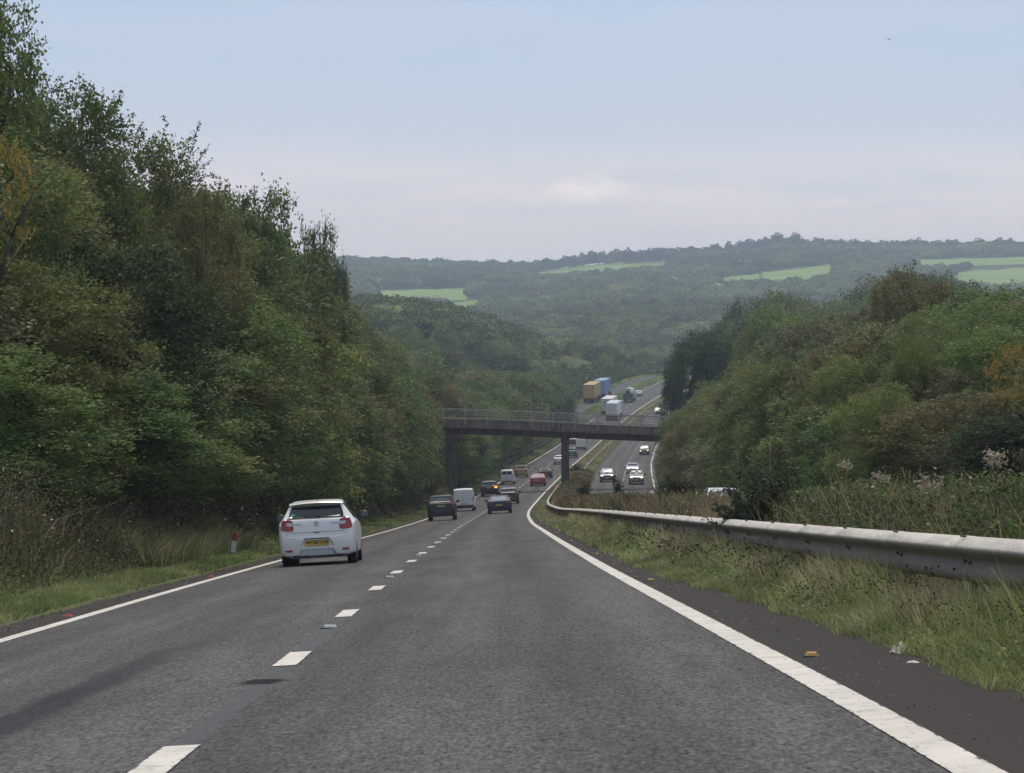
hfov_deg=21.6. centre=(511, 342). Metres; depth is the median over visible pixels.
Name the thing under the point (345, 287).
broadleaf tree
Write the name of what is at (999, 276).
field
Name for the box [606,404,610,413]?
rear door
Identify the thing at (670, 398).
broadleaf tree
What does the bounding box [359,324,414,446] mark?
broadleaf tree
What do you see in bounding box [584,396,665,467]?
crash barrier
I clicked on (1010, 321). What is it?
broadleaf tree
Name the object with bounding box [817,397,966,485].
broadleaf tree
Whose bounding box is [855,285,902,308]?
broadleaf tree
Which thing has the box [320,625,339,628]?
road stud
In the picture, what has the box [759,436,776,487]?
weed
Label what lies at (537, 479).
saloon car
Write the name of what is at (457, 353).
broadleaf tree
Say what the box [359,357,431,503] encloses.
broadleaf tree
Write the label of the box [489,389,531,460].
broadleaf tree
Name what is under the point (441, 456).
broadleaf tree
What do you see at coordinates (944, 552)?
crash barrier
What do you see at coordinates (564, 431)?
footbridge
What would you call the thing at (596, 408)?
verge grass
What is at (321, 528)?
hatchback car
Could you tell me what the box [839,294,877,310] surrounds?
broadleaf tree
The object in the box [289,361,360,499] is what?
broadleaf tree
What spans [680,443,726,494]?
broadleaf tree
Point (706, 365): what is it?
broadleaf tree
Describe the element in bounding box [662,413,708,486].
broadleaf tree
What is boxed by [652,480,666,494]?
shrub
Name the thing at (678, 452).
broadleaf tree
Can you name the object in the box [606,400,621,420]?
box lorry
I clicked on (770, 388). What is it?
broadleaf tree
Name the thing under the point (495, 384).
broadleaf tree
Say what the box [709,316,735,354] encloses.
broadleaf tree
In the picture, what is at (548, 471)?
convertible car
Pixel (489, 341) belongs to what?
wooded spur
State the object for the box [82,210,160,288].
broadleaf tree
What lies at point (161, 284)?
broadleaf tree
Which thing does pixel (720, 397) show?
broadleaf tree
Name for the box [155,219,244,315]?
broadleaf tree
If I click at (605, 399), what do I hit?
box lorry
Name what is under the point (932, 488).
weed
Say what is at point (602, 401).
rear door
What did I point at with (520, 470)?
suv car
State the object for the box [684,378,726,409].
broadleaf tree
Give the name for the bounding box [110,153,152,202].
broadleaf tree
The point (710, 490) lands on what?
hatchback car
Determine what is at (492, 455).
broadleaf tree
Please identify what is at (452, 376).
broadleaf tree
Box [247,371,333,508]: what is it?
broadleaf tree
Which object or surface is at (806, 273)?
field
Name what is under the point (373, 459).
broadleaf tree
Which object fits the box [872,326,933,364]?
broadleaf tree
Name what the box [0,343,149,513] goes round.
broadleaf tree
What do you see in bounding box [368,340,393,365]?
broadleaf tree
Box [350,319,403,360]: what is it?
broadleaf tree
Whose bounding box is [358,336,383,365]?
broadleaf tree
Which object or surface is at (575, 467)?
shrub
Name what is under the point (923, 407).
broadleaf tree
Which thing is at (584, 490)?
shrub
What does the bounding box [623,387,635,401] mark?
mixer lorry
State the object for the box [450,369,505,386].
broadleaf tree
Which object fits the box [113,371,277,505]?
broadleaf tree
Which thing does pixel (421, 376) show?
broadleaf tree
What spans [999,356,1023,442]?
broadleaf tree
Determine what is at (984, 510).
tall dry grass
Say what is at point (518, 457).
crash barrier
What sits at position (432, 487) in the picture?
broadleaf tree
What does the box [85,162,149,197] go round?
broadleaf tree
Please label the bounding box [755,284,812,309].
broadleaf tree
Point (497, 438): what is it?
broadleaf tree
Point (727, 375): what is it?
broadleaf tree
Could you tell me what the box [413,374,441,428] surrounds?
broadleaf tree
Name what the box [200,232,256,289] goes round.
broadleaf tree
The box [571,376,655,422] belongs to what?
slip road
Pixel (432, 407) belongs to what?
broadleaf tree
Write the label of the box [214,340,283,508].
broadleaf tree
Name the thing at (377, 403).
broadleaf tree
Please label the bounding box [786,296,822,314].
broadleaf tree
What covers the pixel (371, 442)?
broadleaf tree
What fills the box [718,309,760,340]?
broadleaf tree
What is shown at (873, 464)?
broadleaf tree
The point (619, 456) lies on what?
opposite road
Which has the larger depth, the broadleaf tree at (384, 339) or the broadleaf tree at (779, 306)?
the broadleaf tree at (779, 306)
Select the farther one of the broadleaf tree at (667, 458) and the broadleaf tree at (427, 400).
the broadleaf tree at (427, 400)
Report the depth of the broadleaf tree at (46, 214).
65.07 m
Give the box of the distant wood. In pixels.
[325,231,1023,371]
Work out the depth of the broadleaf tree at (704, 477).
199.68 m
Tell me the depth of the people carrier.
323.33 m
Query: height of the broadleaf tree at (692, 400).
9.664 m
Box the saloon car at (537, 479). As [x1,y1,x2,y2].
[529,473,547,485]
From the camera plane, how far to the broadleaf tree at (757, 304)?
479.17 m
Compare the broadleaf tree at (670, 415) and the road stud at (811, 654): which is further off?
the broadleaf tree at (670, 415)
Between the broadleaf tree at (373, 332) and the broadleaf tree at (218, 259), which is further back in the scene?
the broadleaf tree at (373, 332)
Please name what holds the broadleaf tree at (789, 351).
on the ground at (576, 363)
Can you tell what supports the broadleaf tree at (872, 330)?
on the ground at (576, 363)
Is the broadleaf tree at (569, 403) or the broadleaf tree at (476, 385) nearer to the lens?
the broadleaf tree at (476, 385)
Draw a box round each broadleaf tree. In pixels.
[0,0,93,354]
[0,72,194,360]
[0,94,86,169]
[0,97,54,157]
[0,112,126,486]
[0,126,83,318]
[0,161,59,410]
[0,252,172,511]
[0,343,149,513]
[1,150,144,302]
[6,144,144,310]
[13,155,153,355]
[30,235,247,508]
[41,363,241,511]
[70,87,226,340]
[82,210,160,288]
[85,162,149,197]
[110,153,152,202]
[113,188,272,515]
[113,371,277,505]
[126,330,284,511]
[133,280,329,506]
[141,120,267,360]
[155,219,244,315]
[157,220,241,296]
[162,190,300,314]
[164,360,334,509]
[176,205,312,320]
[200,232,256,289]
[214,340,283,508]
[218,171,321,498]
[230,273,352,504]
[244,330,314,475]
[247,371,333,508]
[250,314,340,507]
[272,212,303,257]
[274,224,306,290]
[281,232,372,407]
[285,308,360,499]
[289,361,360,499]
[295,252,360,316]
[297,272,364,359]
[298,210,369,390]
[299,248,362,351]
[304,356,372,500]
[307,339,370,507]
[327,357,394,511]
[329,255,372,377]
[341,302,377,356]
[343,390,410,509]
[347,317,377,383]
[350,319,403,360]
[352,312,387,348]
[352,354,413,489]
[352,372,403,497]
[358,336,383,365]
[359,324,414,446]
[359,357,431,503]
[361,327,396,369]
[362,325,425,405]
[363,406,403,500]
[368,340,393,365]
[371,363,435,466]
[373,326,391,349]
[377,342,426,402]
[380,330,413,349]
[383,336,426,381]
[383,387,443,505]
[384,341,422,403]
[398,339,421,365]
[400,393,444,484]
[400,423,429,496]
[401,357,449,413]
[402,360,445,420]
[405,407,444,490]
[407,346,459,373]
[409,346,464,372]
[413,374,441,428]
[414,369,449,441]
[416,364,461,405]
[416,403,443,482]
[417,364,452,407]
[418,400,452,485]
[419,375,471,413]
[420,393,447,458]
[424,413,448,495]
[437,403,497,477]
[438,413,481,481]
[439,347,471,366]
[440,401,494,461]
[446,413,494,482]
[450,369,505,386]
[453,375,511,439]
[457,400,494,463]
[463,384,523,440]
[463,400,507,460]
[465,375,536,453]
[465,395,523,467]
[466,435,500,477]
[483,435,504,460]
[484,387,518,459]
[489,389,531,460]
[493,365,553,447]
[498,372,548,418]
[507,387,545,456]
[515,396,537,453]
[522,370,569,422]
[528,374,567,422]
[547,382,584,423]
[647,420,685,460]
[650,446,674,478]
[653,411,700,480]
[654,429,685,490]
[655,350,689,426]
[655,436,681,475]
[657,324,738,425]
[660,408,692,463]
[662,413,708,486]
[670,432,706,493]
[672,412,716,478]
[677,424,714,487]
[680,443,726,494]
[683,393,705,414]
[683,444,710,492]
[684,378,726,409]
[684,384,720,420]
[691,377,728,417]
[691,386,714,396]
[692,360,757,442]
[694,376,728,416]
[694,383,744,477]
[700,379,755,487]
[704,383,758,491]
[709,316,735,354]
[711,296,750,328]
[711,365,750,410]
[717,330,740,377]
[717,360,805,487]
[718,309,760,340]
[720,413,779,495]
[731,296,790,369]
[733,348,817,493]
[742,309,855,368]
[742,389,815,490]
[744,290,777,315]
[753,314,821,361]
[753,402,849,492]
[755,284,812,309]
[764,294,822,318]
[767,317,865,365]
[776,330,882,477]
[782,343,875,392]
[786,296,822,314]
[791,409,867,494]
[804,352,892,486]
[814,319,925,391]
[816,292,867,311]
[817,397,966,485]
[823,381,930,495]
[831,302,885,335]
[833,365,983,490]
[837,283,878,306]
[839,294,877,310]
[841,301,899,341]
[851,273,901,298]
[854,332,945,484]
[855,255,941,328]
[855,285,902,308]
[859,388,1022,493]
[861,312,990,394]
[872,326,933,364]
[873,265,934,284]
[879,300,1023,401]
[896,276,958,320]
[898,407,972,481]
[900,411,1023,491]
[906,282,1000,318]
[916,266,963,288]
[916,279,1023,333]
[927,300,1023,427]
[932,325,1023,433]
[943,279,992,302]
[975,363,1023,425]
[978,294,1023,328]
[978,341,1023,472]
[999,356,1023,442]
[1004,380,1023,477]
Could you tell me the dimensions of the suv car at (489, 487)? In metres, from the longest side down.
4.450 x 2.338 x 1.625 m
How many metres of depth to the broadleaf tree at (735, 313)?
469.27 m
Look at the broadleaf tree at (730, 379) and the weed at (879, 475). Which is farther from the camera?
the broadleaf tree at (730, 379)
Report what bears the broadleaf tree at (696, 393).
on the ground at (576, 363)
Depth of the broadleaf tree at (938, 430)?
98.02 m
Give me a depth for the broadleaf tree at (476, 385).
375.41 m
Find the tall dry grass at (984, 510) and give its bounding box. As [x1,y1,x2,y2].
[549,381,1023,595]
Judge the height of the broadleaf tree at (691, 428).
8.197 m
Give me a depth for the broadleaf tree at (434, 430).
230.04 m
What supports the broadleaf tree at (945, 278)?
on the ground at (576, 363)
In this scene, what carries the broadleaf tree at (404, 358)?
on the ground at (576, 363)
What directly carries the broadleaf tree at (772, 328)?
on the ground at (576, 363)
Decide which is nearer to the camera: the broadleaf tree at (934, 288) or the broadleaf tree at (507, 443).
the broadleaf tree at (934, 288)
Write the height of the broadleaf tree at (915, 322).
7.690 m
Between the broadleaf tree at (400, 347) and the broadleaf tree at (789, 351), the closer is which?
the broadleaf tree at (789, 351)
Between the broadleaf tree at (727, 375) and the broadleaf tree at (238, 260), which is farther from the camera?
the broadleaf tree at (727, 375)
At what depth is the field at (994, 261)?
2688.78 m
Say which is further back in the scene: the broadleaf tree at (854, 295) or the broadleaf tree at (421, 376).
the broadleaf tree at (854, 295)
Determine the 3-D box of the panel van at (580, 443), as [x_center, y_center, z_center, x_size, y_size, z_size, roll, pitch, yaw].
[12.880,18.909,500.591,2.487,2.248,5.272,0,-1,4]
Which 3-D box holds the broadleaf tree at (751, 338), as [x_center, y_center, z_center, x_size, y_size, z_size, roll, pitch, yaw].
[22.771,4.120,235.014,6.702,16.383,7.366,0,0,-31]
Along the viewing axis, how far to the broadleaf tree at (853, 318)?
181.51 m
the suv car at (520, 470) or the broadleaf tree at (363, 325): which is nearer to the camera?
the broadleaf tree at (363, 325)
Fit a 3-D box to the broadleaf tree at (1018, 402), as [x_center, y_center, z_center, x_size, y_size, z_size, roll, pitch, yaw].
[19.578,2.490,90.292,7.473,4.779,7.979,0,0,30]
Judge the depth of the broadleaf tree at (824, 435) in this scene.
115.21 m
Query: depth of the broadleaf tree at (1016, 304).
127.90 m
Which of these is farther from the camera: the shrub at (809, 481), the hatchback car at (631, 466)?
the hatchback car at (631, 466)
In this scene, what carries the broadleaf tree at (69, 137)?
on the ground at (576, 363)
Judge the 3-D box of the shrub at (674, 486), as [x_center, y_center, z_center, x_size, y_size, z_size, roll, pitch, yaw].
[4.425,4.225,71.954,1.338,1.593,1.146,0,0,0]
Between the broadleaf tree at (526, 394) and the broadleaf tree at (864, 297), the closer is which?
the broadleaf tree at (526, 394)
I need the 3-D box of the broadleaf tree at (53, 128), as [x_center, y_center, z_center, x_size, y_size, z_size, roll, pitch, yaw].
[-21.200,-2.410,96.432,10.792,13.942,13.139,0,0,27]
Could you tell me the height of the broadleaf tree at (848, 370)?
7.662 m
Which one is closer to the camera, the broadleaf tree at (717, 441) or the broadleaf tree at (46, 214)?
the broadleaf tree at (46, 214)
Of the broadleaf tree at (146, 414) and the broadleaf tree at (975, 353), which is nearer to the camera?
the broadleaf tree at (146, 414)
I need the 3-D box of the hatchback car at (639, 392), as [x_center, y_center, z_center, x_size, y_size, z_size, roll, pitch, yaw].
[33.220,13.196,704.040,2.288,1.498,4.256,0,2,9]
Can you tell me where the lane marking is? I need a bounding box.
[127,395,646,772]
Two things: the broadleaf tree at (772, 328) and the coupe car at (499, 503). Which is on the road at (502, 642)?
the coupe car at (499, 503)
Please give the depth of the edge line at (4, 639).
39.42 m
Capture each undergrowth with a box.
[0,395,531,597]
[477,359,668,479]
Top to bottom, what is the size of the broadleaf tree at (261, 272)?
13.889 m
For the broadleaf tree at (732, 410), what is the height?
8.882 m
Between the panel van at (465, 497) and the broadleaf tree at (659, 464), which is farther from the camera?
the broadleaf tree at (659, 464)
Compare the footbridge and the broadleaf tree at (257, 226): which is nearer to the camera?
the broadleaf tree at (257, 226)
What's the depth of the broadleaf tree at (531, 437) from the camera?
439.70 m
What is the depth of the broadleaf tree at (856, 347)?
133.62 m
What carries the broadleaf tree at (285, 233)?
on the ground at (576, 363)
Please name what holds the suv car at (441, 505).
on the road at (502, 642)
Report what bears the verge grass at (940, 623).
on the ground at (576, 363)
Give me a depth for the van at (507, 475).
328.03 m
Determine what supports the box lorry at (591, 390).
on the slip road at (589, 404)
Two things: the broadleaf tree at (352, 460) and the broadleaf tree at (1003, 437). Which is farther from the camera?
the broadleaf tree at (352, 460)
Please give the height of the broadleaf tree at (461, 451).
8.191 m
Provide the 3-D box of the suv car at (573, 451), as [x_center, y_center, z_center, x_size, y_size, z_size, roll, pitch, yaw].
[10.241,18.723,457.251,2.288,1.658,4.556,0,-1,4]
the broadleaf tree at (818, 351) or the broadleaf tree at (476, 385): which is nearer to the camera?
the broadleaf tree at (818, 351)
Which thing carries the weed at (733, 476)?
on the ground at (576, 363)
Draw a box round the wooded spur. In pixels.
[342,291,573,382]
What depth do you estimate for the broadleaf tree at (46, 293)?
62.07 m
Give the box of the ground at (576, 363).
[0,255,1023,681]
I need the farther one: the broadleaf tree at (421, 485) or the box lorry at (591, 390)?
the box lorry at (591, 390)
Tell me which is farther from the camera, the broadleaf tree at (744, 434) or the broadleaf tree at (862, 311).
the broadleaf tree at (862, 311)
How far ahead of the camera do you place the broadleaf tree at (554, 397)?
530.06 m
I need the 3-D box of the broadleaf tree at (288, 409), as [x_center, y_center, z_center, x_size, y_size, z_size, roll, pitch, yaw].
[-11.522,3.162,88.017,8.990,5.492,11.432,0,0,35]
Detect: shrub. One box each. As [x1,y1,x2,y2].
[569,463,584,472]
[576,480,592,495]
[611,473,624,493]
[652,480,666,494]
[657,471,698,498]
[784,458,829,500]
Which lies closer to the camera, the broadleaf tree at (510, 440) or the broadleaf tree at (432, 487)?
the broadleaf tree at (432, 487)
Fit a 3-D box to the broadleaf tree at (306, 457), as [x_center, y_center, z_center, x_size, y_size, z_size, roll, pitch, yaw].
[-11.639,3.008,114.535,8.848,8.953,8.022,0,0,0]
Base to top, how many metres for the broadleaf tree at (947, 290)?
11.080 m
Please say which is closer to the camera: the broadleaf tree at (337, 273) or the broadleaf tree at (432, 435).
the broadleaf tree at (337, 273)
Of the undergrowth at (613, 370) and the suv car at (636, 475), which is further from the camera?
the undergrowth at (613, 370)
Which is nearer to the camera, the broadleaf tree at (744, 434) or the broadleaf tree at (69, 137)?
the broadleaf tree at (69, 137)
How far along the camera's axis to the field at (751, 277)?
2336.86 m
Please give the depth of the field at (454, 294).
2193.87 m
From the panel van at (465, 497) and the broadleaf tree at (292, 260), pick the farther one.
the panel van at (465, 497)
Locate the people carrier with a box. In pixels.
[598,468,615,481]
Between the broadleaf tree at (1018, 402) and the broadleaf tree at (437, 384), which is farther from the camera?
the broadleaf tree at (437, 384)
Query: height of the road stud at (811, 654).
0.036 m
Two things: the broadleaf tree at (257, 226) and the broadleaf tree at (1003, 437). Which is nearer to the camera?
the broadleaf tree at (1003, 437)
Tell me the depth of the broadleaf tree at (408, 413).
208.12 m
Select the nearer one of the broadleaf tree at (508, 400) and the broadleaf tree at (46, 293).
the broadleaf tree at (46, 293)
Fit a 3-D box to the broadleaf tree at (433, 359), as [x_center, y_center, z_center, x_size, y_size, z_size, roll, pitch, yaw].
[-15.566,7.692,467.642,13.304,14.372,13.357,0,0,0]
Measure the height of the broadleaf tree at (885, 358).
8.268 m
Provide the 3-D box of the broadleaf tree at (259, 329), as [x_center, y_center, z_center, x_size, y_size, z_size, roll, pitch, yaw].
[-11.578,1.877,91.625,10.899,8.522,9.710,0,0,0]
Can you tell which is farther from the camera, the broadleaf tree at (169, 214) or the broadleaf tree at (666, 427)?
the broadleaf tree at (666, 427)
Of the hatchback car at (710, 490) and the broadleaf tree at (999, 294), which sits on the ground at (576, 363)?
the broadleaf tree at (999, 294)
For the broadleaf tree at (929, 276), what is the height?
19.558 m
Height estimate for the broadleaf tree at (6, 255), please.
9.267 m
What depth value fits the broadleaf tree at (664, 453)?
250.29 m
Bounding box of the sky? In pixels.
[0,0,1023,267]
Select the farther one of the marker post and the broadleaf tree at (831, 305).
the broadleaf tree at (831, 305)
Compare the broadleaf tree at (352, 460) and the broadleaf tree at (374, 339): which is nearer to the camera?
the broadleaf tree at (352, 460)
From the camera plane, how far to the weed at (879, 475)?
32.97 m
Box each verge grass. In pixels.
[0,418,589,622]
[533,480,1023,701]
[576,374,691,486]
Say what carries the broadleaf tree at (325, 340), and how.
on the ground at (576, 363)
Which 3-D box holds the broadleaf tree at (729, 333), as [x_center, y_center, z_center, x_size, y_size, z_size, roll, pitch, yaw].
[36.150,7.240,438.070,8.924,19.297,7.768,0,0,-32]
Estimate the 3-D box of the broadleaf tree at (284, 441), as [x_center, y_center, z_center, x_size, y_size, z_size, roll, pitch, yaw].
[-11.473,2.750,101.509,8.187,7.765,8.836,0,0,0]
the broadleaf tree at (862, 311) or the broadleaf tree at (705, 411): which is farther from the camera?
the broadleaf tree at (705, 411)
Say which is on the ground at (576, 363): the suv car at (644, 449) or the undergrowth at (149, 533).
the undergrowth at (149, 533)
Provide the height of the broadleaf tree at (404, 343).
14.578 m
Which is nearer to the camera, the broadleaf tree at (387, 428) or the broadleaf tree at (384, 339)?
the broadleaf tree at (387, 428)
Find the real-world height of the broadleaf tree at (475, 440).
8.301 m
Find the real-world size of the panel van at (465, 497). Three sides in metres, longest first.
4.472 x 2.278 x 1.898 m
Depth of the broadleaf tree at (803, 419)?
127.72 m
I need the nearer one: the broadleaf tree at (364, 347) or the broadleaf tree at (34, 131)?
the broadleaf tree at (34, 131)
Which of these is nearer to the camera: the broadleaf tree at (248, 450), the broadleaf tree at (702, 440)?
the broadleaf tree at (248, 450)
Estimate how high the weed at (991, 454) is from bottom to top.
1.346 m
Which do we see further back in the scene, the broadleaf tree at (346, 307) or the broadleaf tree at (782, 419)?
the broadleaf tree at (346, 307)
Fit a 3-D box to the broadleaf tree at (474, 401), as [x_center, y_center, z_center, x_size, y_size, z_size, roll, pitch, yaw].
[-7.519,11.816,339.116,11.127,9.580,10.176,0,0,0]
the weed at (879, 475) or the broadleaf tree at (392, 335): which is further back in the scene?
the broadleaf tree at (392, 335)
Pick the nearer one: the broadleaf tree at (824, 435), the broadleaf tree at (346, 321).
the broadleaf tree at (824, 435)
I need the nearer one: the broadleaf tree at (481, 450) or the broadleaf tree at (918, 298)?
the broadleaf tree at (918, 298)
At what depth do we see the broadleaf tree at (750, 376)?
161.02 m
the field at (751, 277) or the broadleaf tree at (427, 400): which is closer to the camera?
the broadleaf tree at (427, 400)
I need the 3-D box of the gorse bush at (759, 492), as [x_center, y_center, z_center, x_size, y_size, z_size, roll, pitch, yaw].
[3.586,2.501,38.316,1.609,1.395,1.640,0,0,17]
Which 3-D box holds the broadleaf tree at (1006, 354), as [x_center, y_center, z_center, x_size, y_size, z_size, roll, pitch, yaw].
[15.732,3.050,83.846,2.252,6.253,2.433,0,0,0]
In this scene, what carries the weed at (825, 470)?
on the ground at (576, 363)
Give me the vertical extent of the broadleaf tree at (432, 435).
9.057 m
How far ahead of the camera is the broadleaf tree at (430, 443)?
236.87 m
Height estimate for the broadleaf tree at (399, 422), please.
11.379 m
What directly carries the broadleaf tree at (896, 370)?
on the ground at (576, 363)
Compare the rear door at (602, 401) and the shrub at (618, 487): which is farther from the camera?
the rear door at (602, 401)
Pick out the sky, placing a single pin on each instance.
(480, 130)
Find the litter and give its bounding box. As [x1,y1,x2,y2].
[890,641,908,652]
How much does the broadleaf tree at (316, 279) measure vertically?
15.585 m
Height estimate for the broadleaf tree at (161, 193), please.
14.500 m
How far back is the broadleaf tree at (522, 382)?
468.85 m
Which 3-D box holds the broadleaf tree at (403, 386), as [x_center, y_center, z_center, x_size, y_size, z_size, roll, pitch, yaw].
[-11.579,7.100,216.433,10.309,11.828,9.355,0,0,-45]
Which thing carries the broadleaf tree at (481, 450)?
on the ground at (576, 363)
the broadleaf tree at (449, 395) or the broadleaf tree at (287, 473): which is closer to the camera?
the broadleaf tree at (287, 473)
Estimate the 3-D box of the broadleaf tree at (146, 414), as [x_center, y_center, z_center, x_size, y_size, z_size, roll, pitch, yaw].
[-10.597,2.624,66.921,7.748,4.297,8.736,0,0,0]
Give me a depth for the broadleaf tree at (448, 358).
484.57 m
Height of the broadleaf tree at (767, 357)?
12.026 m
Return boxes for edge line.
[0,382,658,642]
[527,395,1007,772]
[651,443,658,488]
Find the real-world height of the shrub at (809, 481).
1.414 m
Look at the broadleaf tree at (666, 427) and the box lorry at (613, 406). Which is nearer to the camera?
the broadleaf tree at (666, 427)
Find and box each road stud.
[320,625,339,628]
[803,652,819,657]
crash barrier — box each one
[507,438,553,464]
[547,473,1023,606]
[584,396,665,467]
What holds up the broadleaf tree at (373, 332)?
on the ground at (576, 363)
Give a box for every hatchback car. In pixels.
[276,496,368,565]
[498,487,520,503]
[554,455,560,464]
[624,463,640,473]
[636,390,642,395]
[703,487,735,499]
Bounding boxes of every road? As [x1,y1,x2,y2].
[0,376,1023,772]
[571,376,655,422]
[589,402,669,495]
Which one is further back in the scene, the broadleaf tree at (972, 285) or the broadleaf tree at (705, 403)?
the broadleaf tree at (972, 285)
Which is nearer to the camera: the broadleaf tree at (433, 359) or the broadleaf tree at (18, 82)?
the broadleaf tree at (18, 82)
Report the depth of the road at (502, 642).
18.86 m
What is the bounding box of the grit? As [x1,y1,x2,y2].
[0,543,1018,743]
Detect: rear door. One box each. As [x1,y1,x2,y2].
[601,400,604,409]
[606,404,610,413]
[611,404,615,413]
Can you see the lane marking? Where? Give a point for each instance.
(164, 759)
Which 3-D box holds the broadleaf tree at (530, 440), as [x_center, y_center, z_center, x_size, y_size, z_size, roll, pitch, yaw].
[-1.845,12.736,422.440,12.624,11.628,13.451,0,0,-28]
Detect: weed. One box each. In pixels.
[729,451,743,508]
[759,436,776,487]
[815,442,832,496]
[836,456,852,488]
[870,470,893,498]
[896,468,919,507]
[916,467,944,510]
[981,448,1008,488]
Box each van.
[452,488,477,510]
[499,469,516,484]
[575,439,587,449]
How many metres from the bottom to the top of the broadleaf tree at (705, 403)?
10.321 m
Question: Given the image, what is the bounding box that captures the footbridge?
[432,408,682,490]
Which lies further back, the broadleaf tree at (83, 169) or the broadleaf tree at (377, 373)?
the broadleaf tree at (377, 373)
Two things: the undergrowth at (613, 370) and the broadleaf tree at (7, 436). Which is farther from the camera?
the undergrowth at (613, 370)
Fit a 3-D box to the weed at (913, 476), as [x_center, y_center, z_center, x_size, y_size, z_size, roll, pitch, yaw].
[4.423,1.964,29.996,0.260,1.151,0.254,0,0,19]
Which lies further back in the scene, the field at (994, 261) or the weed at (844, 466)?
the field at (994, 261)
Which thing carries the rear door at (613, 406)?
in the box lorry at (613, 406)
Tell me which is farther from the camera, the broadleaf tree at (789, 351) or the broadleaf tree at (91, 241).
the broadleaf tree at (789, 351)
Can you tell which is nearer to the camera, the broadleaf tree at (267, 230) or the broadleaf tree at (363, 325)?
the broadleaf tree at (267, 230)
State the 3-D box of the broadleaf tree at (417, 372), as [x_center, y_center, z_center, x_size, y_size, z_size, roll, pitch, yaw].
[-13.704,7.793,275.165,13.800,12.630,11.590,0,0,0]
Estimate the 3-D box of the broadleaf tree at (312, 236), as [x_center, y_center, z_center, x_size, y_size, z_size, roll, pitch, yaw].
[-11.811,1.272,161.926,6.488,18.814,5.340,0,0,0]
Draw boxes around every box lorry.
[583,381,601,401]
[594,378,610,397]
[601,395,617,413]
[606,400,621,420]
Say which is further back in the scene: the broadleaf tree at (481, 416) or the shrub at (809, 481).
the broadleaf tree at (481, 416)
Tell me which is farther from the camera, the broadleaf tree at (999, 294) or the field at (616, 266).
the field at (616, 266)
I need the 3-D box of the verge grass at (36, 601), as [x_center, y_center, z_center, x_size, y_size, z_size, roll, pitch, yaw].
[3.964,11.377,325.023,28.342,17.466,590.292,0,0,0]
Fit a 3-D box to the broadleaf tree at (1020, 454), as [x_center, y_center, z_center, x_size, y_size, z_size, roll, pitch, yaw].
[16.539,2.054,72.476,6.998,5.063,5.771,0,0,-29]
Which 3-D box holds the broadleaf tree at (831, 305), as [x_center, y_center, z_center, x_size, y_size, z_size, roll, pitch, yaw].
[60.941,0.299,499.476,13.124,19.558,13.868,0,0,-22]
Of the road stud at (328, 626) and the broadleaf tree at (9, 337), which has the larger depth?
the broadleaf tree at (9, 337)
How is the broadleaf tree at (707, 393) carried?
on the ground at (576, 363)
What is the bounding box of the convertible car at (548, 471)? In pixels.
[537,467,553,477]
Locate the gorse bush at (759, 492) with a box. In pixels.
[701,470,812,534]
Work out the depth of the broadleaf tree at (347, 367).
138.66 m
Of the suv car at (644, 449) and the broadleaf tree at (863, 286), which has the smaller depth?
the suv car at (644, 449)
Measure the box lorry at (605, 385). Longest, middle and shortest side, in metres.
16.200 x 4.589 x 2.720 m
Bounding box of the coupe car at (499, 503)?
[485,495,513,513]
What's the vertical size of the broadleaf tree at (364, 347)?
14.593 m
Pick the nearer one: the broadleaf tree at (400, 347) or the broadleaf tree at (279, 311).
the broadleaf tree at (279, 311)
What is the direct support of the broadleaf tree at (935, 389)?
on the ground at (576, 363)
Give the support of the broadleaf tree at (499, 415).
on the ground at (576, 363)
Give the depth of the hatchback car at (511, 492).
246.16 m
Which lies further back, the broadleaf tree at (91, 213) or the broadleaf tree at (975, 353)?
the broadleaf tree at (975, 353)
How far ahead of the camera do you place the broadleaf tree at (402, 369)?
245.82 m
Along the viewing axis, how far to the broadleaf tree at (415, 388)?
256.94 m
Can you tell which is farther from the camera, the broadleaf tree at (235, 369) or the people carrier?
the people carrier
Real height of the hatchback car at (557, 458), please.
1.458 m
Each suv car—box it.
[425,495,458,520]
[479,481,500,496]
[513,465,529,477]
[569,448,578,457]
[627,470,645,483]
[638,445,649,454]
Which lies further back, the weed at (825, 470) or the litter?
the weed at (825, 470)
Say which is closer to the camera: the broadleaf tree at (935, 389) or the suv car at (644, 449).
the broadleaf tree at (935, 389)
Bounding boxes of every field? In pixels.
[379,287,466,299]
[454,300,477,307]
[539,261,664,274]
[722,274,758,280]
[762,264,830,281]
[920,257,1023,265]
[956,268,1023,283]
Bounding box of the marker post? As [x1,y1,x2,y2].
[230,533,236,554]
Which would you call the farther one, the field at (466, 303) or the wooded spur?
the field at (466, 303)
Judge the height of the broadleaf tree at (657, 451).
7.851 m
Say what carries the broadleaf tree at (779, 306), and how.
on the ground at (576, 363)
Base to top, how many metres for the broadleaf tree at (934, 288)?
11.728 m
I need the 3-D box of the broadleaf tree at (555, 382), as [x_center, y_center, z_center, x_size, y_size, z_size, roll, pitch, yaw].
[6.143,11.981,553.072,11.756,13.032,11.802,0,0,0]
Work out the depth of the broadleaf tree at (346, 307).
170.95 m

